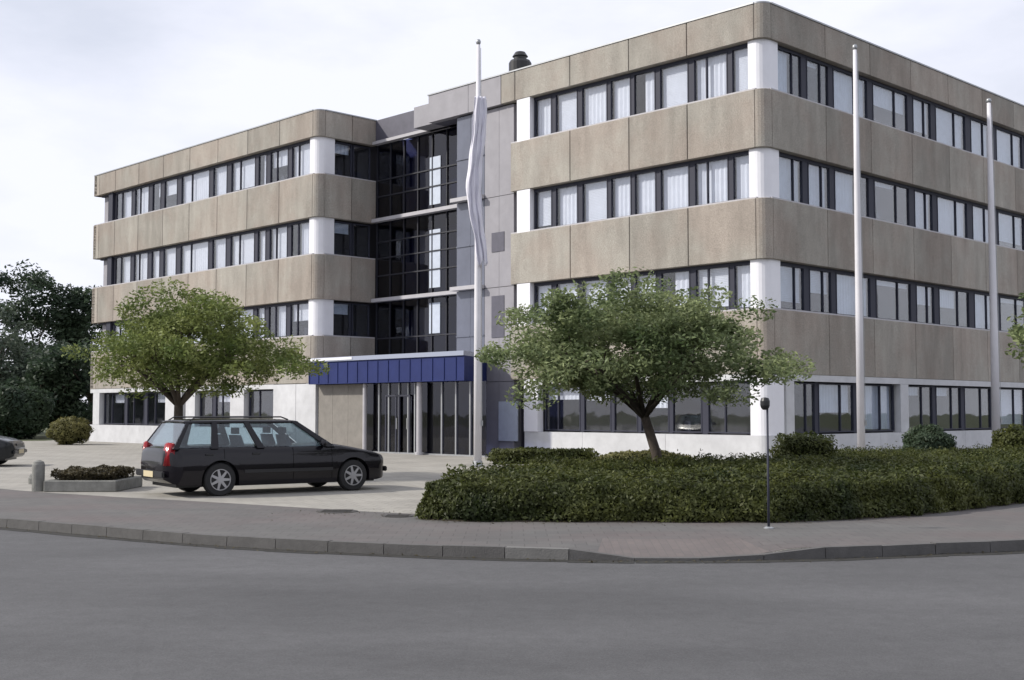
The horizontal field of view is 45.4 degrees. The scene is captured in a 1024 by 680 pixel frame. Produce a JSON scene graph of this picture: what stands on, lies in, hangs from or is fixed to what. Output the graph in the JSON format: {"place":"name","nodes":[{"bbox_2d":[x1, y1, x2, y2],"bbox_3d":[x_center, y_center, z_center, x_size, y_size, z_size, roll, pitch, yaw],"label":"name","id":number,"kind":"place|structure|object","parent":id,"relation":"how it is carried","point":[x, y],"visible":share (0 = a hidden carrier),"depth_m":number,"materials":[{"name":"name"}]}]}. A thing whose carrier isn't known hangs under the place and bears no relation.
{"place":"outdoors","nodes":[
{"label":"outdoors","id":0,"kind":"place"},
{"bbox_2d":[19,428,52,440],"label":"grass verge","id":1,"kind":"object","parent":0,"point":[41,437],"depth_m":68.11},
{"bbox_2d":[0,382,55,438],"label":"background shrub","id":2,"kind":"object","parent":1,"relation":"on","point":[25,411],"visible":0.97,"depth_m":65.84,"materials":[{"name":"green plant"}]},
{"bbox_2d":[0,302,70,386],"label":"background tree","id":3,"kind":"object","parent":1,"relation":"on","point":[9,369],"visible":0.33,"depth_m":73.52,"materials":[{"name":"green plant"}]},
{"bbox_2d":[0,259,101,377],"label":"background tree","id":4,"kind":"object","parent":1,"relation":"on","point":[31,285],"visible":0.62,"depth_m":83.12,"materials":[{"name":"green plant"}]},
{"bbox_2d":[3,337,98,434],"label":"background tree","id":5,"kind":"object","parent":1,"relation":"on","point":[68,386],"visible":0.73,"depth_m":70.63,"materials":[{"name":"green plant"}]},
{"bbox_2d":[43,283,101,424],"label":"background tree","id":6,"kind":"object","parent":1,"relation":"on","point":[87,305],"visible":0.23,"depth_m":84.14,"materials":[{"name":"green plant"}]},
{"bbox_2d":[0,439,809,551],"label":"forecourt paving","id":7,"kind":"structure","parent":0,"point":[398,486],"depth_m":26.26,"materials":[{"name":"grey concrete"}]},
{"bbox_2d":[0,436,26,463],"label":"parked car","id":8,"kind":"object","parent":7,"relation":"on","point":[11,448],"visible":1,"depth_m":34.59,"materials":[{"name":"black paint"}]},
{"bbox_2d":[31,460,44,491],"bbox_3d":[-9.330,2.673,24.087,0.240,0.610,0.240,0,-3,0],"label":"bollard","id":9,"kind":"object","parent":7,"relation":"on","point":[38,473],"visible":0.99,"depth_m":23.99,"materials":[{"name":"grey concrete"}]},
{"bbox_2d":[45,416,93,444],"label":"round shrub","id":10,"kind":"object","parent":7,"relation":"on","point":[67,431],"visible":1,"depth_m":55.83,"materials":[{"name":"green plant"}]},
{"bbox_2d":[44,464,141,491],"bbox_3d":[-8.440,2.765,24.743,1.420,0.501,1.720,0,-3,0],"label":"planting bed","id":11,"kind":"object","parent":7,"relation":"on","point":[99,478],"visible":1,"depth_m":24.03,"materials":[{"name":"grey concrete"}]},
{"bbox_2d":[60,277,329,443],"bbox_3d":[-7.327,0.870,29.255,6.297,4.900,5.799,0,-3,0],"label":"spreading tree","id":12,"kind":"object","parent":7,"relation":"on","point":[153,341],"visible":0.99,"depth_m":28.41,"materials":[{"name":"green plant"}]},
{"bbox_2d":[136,416,386,495],"bbox_3d":[-4.859,2.241,24.145,4.696,1.479,1.977,2,-4,-35],"label":"parked car","id":13,"kind":"object","parent":7,"relation":"on","point":[220,465],"visible":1,"depth_m":23.26,"materials":[{"name":"black paint"}]},
{"bbox_2d":[471,39,484,466],"bbox_3d":[-0.970,-2.548,34.902,0.400,12.270,0.400,0,-3,0],"label":"flagpole","id":14,"kind":"object","parent":7,"relation":"on","point":[478,422],"visible":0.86,"depth_m":34.67,"materials":[{"name":"white metal"}]},
{"bbox_2d":[466,96,487,266],"bbox_3d":[-0.995,-4.519,34.824,0.629,4.905,0.184,0,-3,-7],"label":"flag","id":15,"kind":"object","parent":14,"relation":"hanging from","point":[474,179],"visible":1,"depth_m":34.84,"materials":[{"name":"fabric"}]},
{"bbox_2d":[486,446,600,463],"bbox_3d":[0.967,3.450,36.469,3.546,0.568,1.269,0,-3,0],"label":"shrub","id":16,"kind":"object","parent":7,"relation":"on","point":[517,454],"visible":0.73,"depth_m":36.04,"materials":[{"name":"green plant"}]},
{"bbox_2d":[592,449,696,461],"bbox_3d":[3.550,3.211,32.873,3.018,0.624,1.480,0,-3,0],"label":"shrub","id":17,"kind":"object","parent":7,"relation":"on","point":[623,454],"visible":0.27,"depth_m":32.59,"materials":[{"name":"green plant"}]},
{"bbox_2d":[425,501,1023,522],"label":"bed soil","id":18,"kind":"structure","parent":7,"relation":"on","point":[801,520],"depth_m":17.49,"materials":[{"name":"brown soil"}]},
{"bbox_2d":[474,267,816,462],"bbox_3d":[2.583,0.832,24.067,6.692,4.385,6.630,0,-3,0],"label":"spreading tree","id":19,"kind":"object","parent":18,"relation":"on","point":[571,349],"visible":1,"depth_m":22.58,"materials":[{"name":"green plant"}]},
{"bbox_2d":[413,441,1023,522],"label":"hedge","id":20,"kind":"object","parent":18,"relation":"on","point":[847,483],"visible":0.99,"depth_m":18.22,"materials":[{"name":"green plant"}]},
{"bbox_2d":[769,430,837,457],"bbox_3d":[6.453,2.581,26.902,1.492,1.211,1.418,0,-3,0],"label":"clipped shrub","id":21,"kind":"object","parent":18,"relation":"on","point":[804,443],"visible":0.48,"depth_m":26.44,"materials":[{"name":"green plant"}]},
{"bbox_2d":[901,423,959,452],"bbox_3d":[10.617,2.767,31.104,1.383,1.309,1.445,-3,-4,38],"label":"clipped shrub","id":22,"kind":"object","parent":18,"relation":"on","point":[926,437],"visible":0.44,"depth_m":30.78,"materials":[{"name":"green plant"}]},
{"bbox_2d":[990,423,1023,451],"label":"clipped shrub","id":23,"kind":"object","parent":18,"relation":"on","point":[1013,436],"visible":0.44,"depth_m":32.03,"materials":[{"name":"green plant"}]},
{"bbox_2d":[1004,290,1023,368],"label":"spreading tree","id":24,"kind":"object","parent":18,"relation":"on","point":[1015,332],"visible":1,"depth_m":29.88,"materials":[{"name":"green plant"}]},
{"bbox_2d":[852,44,866,450],"bbox_3d":[10.020,-2.520,35.401,0.400,12.270,0.400,0,-3,0],"label":"flagpole","id":25,"kind":"object","parent":7,"relation":"on","point":[860,368],"visible":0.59,"depth_m":35.30,"materials":[{"name":"white metal"}]},
{"bbox_2d":[986,98,1002,434],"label":"flagpole","id":26,"kind":"object","parent":7,"relation":"on","point":[995,359],"visible":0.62,"depth_m":41.48,"materials":[{"name":"white metal"}]},
{"bbox_2d":[0,529,1023,679],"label":"road","id":27,"kind":"structure","parent":0,"point":[77,608],"depth_m":10.15,"materials":[{"name":"grey asphalt"}]},
{"bbox_2d":[0,517,1023,560],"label":"kerb","id":28,"kind":"structure","parent":27,"relation":"on","point":[818,552],"depth_m":14.64,"materials":[{"name":"concrete"}]},
{"bbox_2d":[0,527,1023,562],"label":"gutter","id":29,"kind":"object","parent":27,"relation":"on","point":[498,559],"visible":1,"depth_m":14.34,"materials":[{"name":"grey concrete"}]},
{"bbox_2d":[505,546,569,559],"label":"kerb end","id":30,"kind":"structure","parent":27,"relation":"on","point":[514,552],"depth_m":14.09,"materials":[{"name":"grey concrete"}]},
{"bbox_2d":[0,489,1023,552],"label":"footpath","id":31,"kind":"structure","parent":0,"point":[978,524],"depth_m":16.76,"materials":[{"name":"grey concrete"}]},
{"bbox_2d":[0,510,1023,562],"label":"fallen leaves","id":32,"kind":"object","parent":31,"relation":"on","point":[560,522],"visible":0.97,"depth_m":16.45,"materials":[{"name":"brown plant"}]},
{"bbox_2d":[598,538,768,556],"bbox_3d":[1.979,2.478,14.628,1.995,0.096,1.167,0,-3,0],"label":"driveway apron","id":33,"kind":"object","parent":31,"relation":"on","point":[679,547],"visible":1,"depth_m":14.59,"materials":[{"name":"grey concrete"}]},
{"bbox_2d":[760,397,773,528],"bbox_3d":[3.447,1.661,16.532,0.165,1.770,0.136,0,-3,0],"label":"path light","id":34,"kind":"object","parent":31,"relation":"on","point":[764,403],"visible":1,"depth_m":16.52,"materials":[{"name":"grey metal"}]},
{"bbox_2d":[0,0,1023,409],"label":"sky","id":35,"kind":"structure","parent":0,"point":[89,88],"materials":[{"name":"white"}]},
{"bbox_2d":[89,1,1023,458],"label":"office building","id":36,"kind":"structure","parent":0,"point":[713,149],"depth_m":43.14,"materials":[{"name":"grey concrete"}]},
{"bbox_2d":[104,393,124,423],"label":"window","id":37,"kind":"structure","parent":36,"relation":"in","point":[119,398],"depth_m":61.28,"materials":[{"name":"grey"}]},
{"bbox_2d":[114,255,130,283],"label":"window","id":38,"kind":"structure","parent":36,"relation":"in","point":[127,260],"depth_m":61.17,"materials":[{"name":"grey fabric"}]},
{"bbox_2d":[116,189,131,219],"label":"window","id":39,"kind":"structure","parent":36,"relation":"in","point":[128,206],"depth_m":61.35,"materials":[{"name":"grey fabric"}]},
{"bbox_2d":[134,185,148,214],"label":"window","id":40,"kind":"structure","parent":36,"relation":"in","point":[143,198],"depth_m":60.06,"materials":[{"name":"grey"}]},
{"bbox_2d":[133,252,153,280],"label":"window","id":41,"kind":"structure","parent":36,"relation":"in","point":[141,268],"depth_m":59.87,"materials":[{"name":"grey fabric"}]},
{"bbox_2d":[180,240,208,273],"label":"window","id":42,"kind":"structure","parent":36,"relation":"in","point":[196,256],"depth_m":56.27,"materials":[{"name":"grey"}]},
{"bbox_2d":[181,168,209,203],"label":"window","id":43,"kind":"structure","parent":36,"relation":"in","point":[197,186],"depth_m":56.45,"materials":[{"name":"grey fabric"}]},
{"bbox_2d":[212,237,225,268],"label":"window","id":44,"kind":"structure","parent":36,"relation":"in","point":[220,244],"depth_m":54.76,"materials":[{"name":"grey fabric"}]},
{"bbox_2d":[213,164,226,196],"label":"window","id":45,"kind":"structure","parent":36,"relation":"in","point":[221,172],"depth_m":54.94,"materials":[{"name":"grey"}]},
{"bbox_2d":[230,231,254,265],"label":"window","id":46,"kind":"structure","parent":36,"relation":"in","point":[239,256],"depth_m":53.32,"materials":[{"name":"grey"}]},
{"bbox_2d":[231,156,255,191],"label":"window","id":47,"kind":"structure","parent":36,"relation":"in","point":[249,166],"depth_m":53.50,"materials":[{"name":"grey"}]},
{"bbox_2d":[268,304,286,337],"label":"window","id":48,"kind":"structure","parent":36,"relation":"in","point":[282,310],"depth_m":51.06,"materials":[{"name":"grey"}]},
{"bbox_2d":[269,225,287,259],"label":"window","id":49,"kind":"structure","parent":36,"relation":"in","point":[278,244],"depth_m":51.30,"materials":[{"name":"grey"}]},
{"bbox_2d":[270,147,287,182],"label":"window","id":50,"kind":"structure","parent":36,"relation":"in","point":[280,158],"depth_m":51.50,"materials":[{"name":"grey"}]},
{"bbox_2d":[290,302,308,335],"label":"window","id":51,"kind":"structure","parent":36,"relation":"in","point":[298,312],"depth_m":49.98,"materials":[{"name":"grey"}]},
{"bbox_2d":[290,221,308,256],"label":"window","id":52,"kind":"structure","parent":36,"relation":"in","point":[305,227],"depth_m":50.11,"materials":[{"name":"grey"}]},
{"bbox_2d":[291,141,309,177],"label":"window","id":53,"kind":"structure","parent":36,"relation":"in","point":[301,167],"depth_m":50.35,"materials":[{"name":"grey"}]},
{"bbox_2d":[333,302,350,335],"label":"window","id":54,"kind":"structure","parent":36,"relation":"in","point":[343,306],"depth_m":49.95,"materials":[{"name":"grey"}]},
{"bbox_2d":[334,221,351,255],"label":"window","id":55,"kind":"structure","parent":36,"relation":"in","point":[337,225],"depth_m":50.14,"materials":[{"name":"grey glass"}]},
{"bbox_2d":[335,142,351,176],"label":"window","id":56,"kind":"structure","parent":36,"relation":"in","point":[339,149],"depth_m":50.35,"materials":[{"name":"grey glass"}]},
{"bbox_2d":[385,395,399,451],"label":"entrance door","id":57,"kind":"structure","parent":36,"relation":"in","point":[386,396],"depth_m":44.99,"materials":[{"name":"grey metal"}]},
{"bbox_2d":[491,295,503,337],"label":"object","id":58,"kind":"structure","parent":36,"relation":"in","point":[497,302],"depth_m":43.98,"materials":[{"name":"glass"}]},
{"bbox_2d":[492,231,503,251],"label":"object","id":59,"kind":"structure","parent":36,"relation":"in","point":[498,237],"depth_m":44.09,"materials":[{"name":"glass"}]},
{"bbox_2d":[509,51,531,70],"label":"roof vent","id":60,"kind":"object","parent":36,"relation":"on","point":[520,60],"visible":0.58,"depth_m":48.98,"materials":[{"name":"black metal"}]},
{"bbox_2d":[534,188,551,228],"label":"window","id":61,"kind":"structure","parent":36,"relation":"in","point":[545,212],"depth_m":42.79,"materials":[{"name":"grey fabric"}]},
{"bbox_2d":[534,95,551,136],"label":"window","id":62,"kind":"structure","parent":36,"relation":"in","point":[544,106],"depth_m":43.00,"materials":[{"name":"grey"}]},
{"bbox_2d":[545,386,579,430],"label":"window","id":63,"kind":"structure","parent":36,"relation":"in","point":[567,395],"depth_m":41.70,"materials":[{"name":"grey"}]},
{"bbox_2d":[555,184,577,225],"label":"window","id":64,"kind":"structure","parent":36,"relation":"in","point":[568,196],"depth_m":41.99,"materials":[{"name":"grey"}]},
{"bbox_2d":[555,89,577,131],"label":"window","id":65,"kind":"structure","parent":36,"relation":"in","point":[568,103],"depth_m":42.17,"materials":[{"name":"grey"}]},
{"bbox_2d":[581,81,606,126],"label":"window","id":66,"kind":"structure","parent":36,"relation":"in","point":[595,97],"depth_m":41.27,"materials":[{"name":"grey fabric"}]},
{"bbox_2d":[582,178,607,221],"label":"window","id":67,"kind":"structure","parent":36,"relation":"in","point":[599,210],"depth_m":41.04,"materials":[{"name":"grey fabric"}]},
{"bbox_2d":[610,75,630,119],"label":"window","id":68,"kind":"structure","parent":36,"relation":"in","point":[622,89],"depth_m":40.42,"materials":[{"name":"grey fabric"}]},
{"bbox_2d":[610,174,631,217],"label":"window","id":69,"kind":"structure","parent":36,"relation":"in","point":[623,207],"depth_m":40.25,"materials":[{"name":"grey fabric"}]},
{"bbox_2d":[633,69,655,114],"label":"window","id":70,"kind":"structure","parent":36,"relation":"in","point":[650,78],"depth_m":39.59,"materials":[{"name":"grey fabric"}]},
{"bbox_2d":[634,170,655,214],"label":"window","id":71,"kind":"structure","parent":36,"relation":"in","point":[647,182],"depth_m":39.51,"materials":[{"name":"grey"}]},
{"bbox_2d":[659,61,688,108],"bbox_3d":[5.168,-8.022,38.719,0.180,1.405,1.159,3,-5,-44],"label":"window","id":72,"kind":"structure","parent":36,"relation":"in","point":[680,85],"depth_m":38.83,"materials":[{"name":"grey fabric"}]},
{"bbox_2d":[660,269,689,309],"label":"window","id":73,"kind":"structure","parent":36,"relation":"in","point":[682,279],"depth_m":38.31,"materials":[{"name":"grey"}]},
{"bbox_2d":[660,164,689,210],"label":"window","id":74,"kind":"structure","parent":36,"relation":"in","point":[676,181],"depth_m":38.66,"materials":[{"name":"grey fabric"}]},
{"bbox_2d":[672,383,701,432],"bbox_3d":[5.586,2.109,37.961,0.530,1.520,1.141,3,-5,-44],"label":"window","id":75,"kind":"structure","parent":36,"relation":"in","point":[688,425],"depth_m":38.13,"materials":[{"name":"grey"}]},
{"bbox_2d":[693,51,727,100],"bbox_3d":[6.284,-8.081,37.826,0.530,1.390,1.288,3,-5,-44],"label":"window","id":76,"kind":"structure","parent":36,"relation":"in","point":[712,73],"depth_m":37.78,"materials":[{"name":"grey fabric"}]},
{"bbox_2d":[694,157,728,205],"bbox_3d":[6.162,-4.838,37.522,0.190,1.380,1.288,3,-5,-44],"label":"window","id":77,"kind":"structure","parent":36,"relation":"in","point":[713,177],"depth_m":37.60,"materials":[{"name":"grey fabric"}]},
{"bbox_2d":[695,265,729,310],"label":"window","id":78,"kind":"structure","parent":36,"relation":"in","point":[708,273],"depth_m":37.38,"materials":[{"name":"grey fabric"}]},
{"bbox_2d":[707,382,750,433],"bbox_3d":[6.569,2.034,36.646,0.100,1.520,1.690,3,-5,-44],"label":"window","id":79,"kind":"structure","parent":36,"relation":"in","point":[708,406],"depth_m":36.78,"materials":[{"name":"grey"}]},
{"bbox_2d":[731,45,747,92],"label":"window","id":80,"kind":"structure","parent":36,"relation":"in","point":[740,61],"depth_m":37.03,"materials":[{"name":"grey fabric"}]},
{"bbox_2d":[732,153,748,199],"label":"window","id":81,"kind":"structure","parent":36,"relation":"in","point":[742,163],"depth_m":36.84,"materials":[{"name":"grey"}]},
{"bbox_2d":[733,263,750,308],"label":"window","id":82,"kind":"structure","parent":36,"relation":"in","point":[743,271],"depth_m":36.65,"materials":[{"name":"grey fabric"}]},
{"bbox_2d":[778,47,801,97],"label":"window","id":83,"kind":"structure","parent":36,"relation":"in","point":[782,58],"depth_m":37.40,"materials":[{"name":"grey fabric"}]},
{"bbox_2d":[779,154,802,202],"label":"window","id":84,"kind":"structure","parent":36,"relation":"in","point":[788,169],"depth_m":37.25,"materials":[{"name":"grey"}]},
{"bbox_2d":[780,264,804,310],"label":"window","id":85,"kind":"structure","parent":36,"relation":"in","point":[794,279],"depth_m":37.06,"materials":[{"name":"grey fabric"}]},
{"bbox_2d":[794,383,815,432],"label":"window","id":86,"kind":"structure","parent":36,"relation":"in","point":[804,384],"depth_m":37.41,"materials":[{"name":"grey"}]},
{"bbox_2d":[806,58,828,105],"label":"window","id":87,"kind":"structure","parent":36,"relation":"in","point":[819,64],"depth_m":38.53,"materials":[{"name":"grey"}]},
{"bbox_2d":[808,162,830,208],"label":"window","id":88,"kind":"structure","parent":36,"relation":"in","point":[816,184],"depth_m":38.35,"materials":[{"name":"grey"}]},
{"bbox_2d":[809,268,831,312],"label":"window","id":89,"kind":"structure","parent":36,"relation":"in","point":[822,284],"depth_m":38.16,"materials":[{"name":"grey"}]},
{"bbox_2d":[818,383,854,432],"bbox_3d":[10.129,2.136,38.446,2.088,1.520,0.189,3,-5,-44],"label":"window","id":90,"kind":"structure","parent":36,"relation":"in","point":[832,398],"depth_m":38.57,"materials":[{"name":"grey"}]},
{"bbox_2d":[833,68,867,118],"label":"window","id":91,"kind":"structure","parent":36,"relation":"in","point":[842,85],"depth_m":39.88,"materials":[{"name":"grey"}]},
{"bbox_2d":[834,168,869,216],"bbox_3d":[10.954,-4.716,39.643,2.142,1.380,0.192,3,-5,-44],"label":"window","id":92,"kind":"structure","parent":36,"relation":"in","point":[842,182],"depth_m":39.58,"materials":[{"name":"grey fabric"}]},
{"bbox_2d":[836,272,871,317],"bbox_3d":[10.958,-1.427,39.450,2.142,1.350,0.178,3,-5,-44],"label":"window","id":93,"kind":"structure","parent":36,"relation":"in","point":[845,285],"depth_m":39.46,"materials":[{"name":"grey"}]},
{"bbox_2d":[864,385,894,431],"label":"window","id":94,"kind":"structure","parent":36,"relation":"in","point":[876,397],"depth_m":40.37,"materials":[{"name":"grey"}]},
{"bbox_2d":[872,82,907,131],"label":"window","id":95,"kind":"structure","parent":36,"relation":"in","point":[881,98],"depth_m":41.78,"materials":[{"name":"grey"}]},
{"bbox_2d":[874,179,909,225],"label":"window","id":96,"kind":"structure","parent":36,"relation":"in","point":[877,215],"depth_m":41.60,"materials":[{"name":"grey"}]},
{"bbox_2d":[876,278,911,321],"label":"window","id":97,"kind":"structure","parent":36,"relation":"in","point":[896,285],"depth_m":41.42,"materials":[{"name":"grey"}]},
{"bbox_2d":[903,97,931,138],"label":"window","id":98,"kind":"structure","parent":36,"relation":"in","point":[919,109],"depth_m":43.26,"materials":[{"name":"grey"}]},
{"bbox_2d":[908,386,932,429],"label":"window","id":99,"kind":"structure","parent":36,"relation":"in","point":[913,390],"depth_m":42.32,"materials":[{"name":"grey"}]},
{"bbox_2d":[914,189,932,230],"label":"window","id":100,"kind":"structure","parent":36,"relation":"in","point":[920,205],"depth_m":43.08,"materials":[{"name":"grey glass"}]},
{"bbox_2d":[916,284,934,323],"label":"window","id":101,"kind":"structure","parent":36,"relation":"in","point":[922,293],"depth_m":42.91,"materials":[{"name":"grey"}]},
{"bbox_2d":[936,387,961,429],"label":"window","id":102,"kind":"structure","parent":36,"relation":"in","point":[940,391],"depth_m":43.83,"materials":[{"name":"grey"}]},
{"bbox_2d":[935,105,965,149],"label":"window","id":103,"kind":"structure","parent":36,"relation":"in","point":[947,125],"depth_m":44.83,"materials":[{"name":"grey"}]},
{"bbox_2d":[937,195,967,237],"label":"window","id":104,"kind":"structure","parent":36,"relation":"in","point":[949,213],"depth_m":44.65,"materials":[{"name":"grey glass"}]},
{"bbox_2d":[938,287,969,327],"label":"window","id":105,"kind":"structure","parent":36,"relation":"in","point":[946,298],"depth_m":44.43,"materials":[{"name":"grey"}]},
{"bbox_2d":[964,204,987,242],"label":"window","id":106,"kind":"structure","parent":36,"relation":"in","point":[979,216],"depth_m":46.29,"materials":[{"name":"grey glass"}]},
{"bbox_2d":[964,387,991,428],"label":"window","id":107,"kind":"structure","parent":36,"relation":"in","point":[979,389],"depth_m":45.46,"materials":[{"name":"grey"}]},
{"bbox_2d":[970,118,986,156],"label":"window","id":108,"kind":"structure","parent":36,"relation":"in","point":[978,132],"depth_m":46.48,"materials":[{"name":"grey fabric"}]},
{"bbox_2d":[974,293,989,329],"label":"window","id":109,"kind":"structure","parent":36,"relation":"in","point":[981,305],"depth_m":46.10,"materials":[{"name":"grey fabric"}]},
{"bbox_2d":[996,127,1022,168],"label":"window","id":110,"kind":"structure","parent":36,"relation":"in","point":[1006,145],"depth_m":48.30,"materials":[{"name":"grey"}]},
{"bbox_2d":[998,211,1023,249],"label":"window","id":111,"kind":"structure","parent":36,"relation":"in","point":[1013,235],"depth_m":48.10,"materials":[{"name":"grey glass"}]},
{"bbox_2d":[999,388,1023,427],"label":"window","id":112,"kind":"structure","parent":36,"relation":"in","point":[1008,403],"depth_m":47.45,"materials":[{"name":"grey"}]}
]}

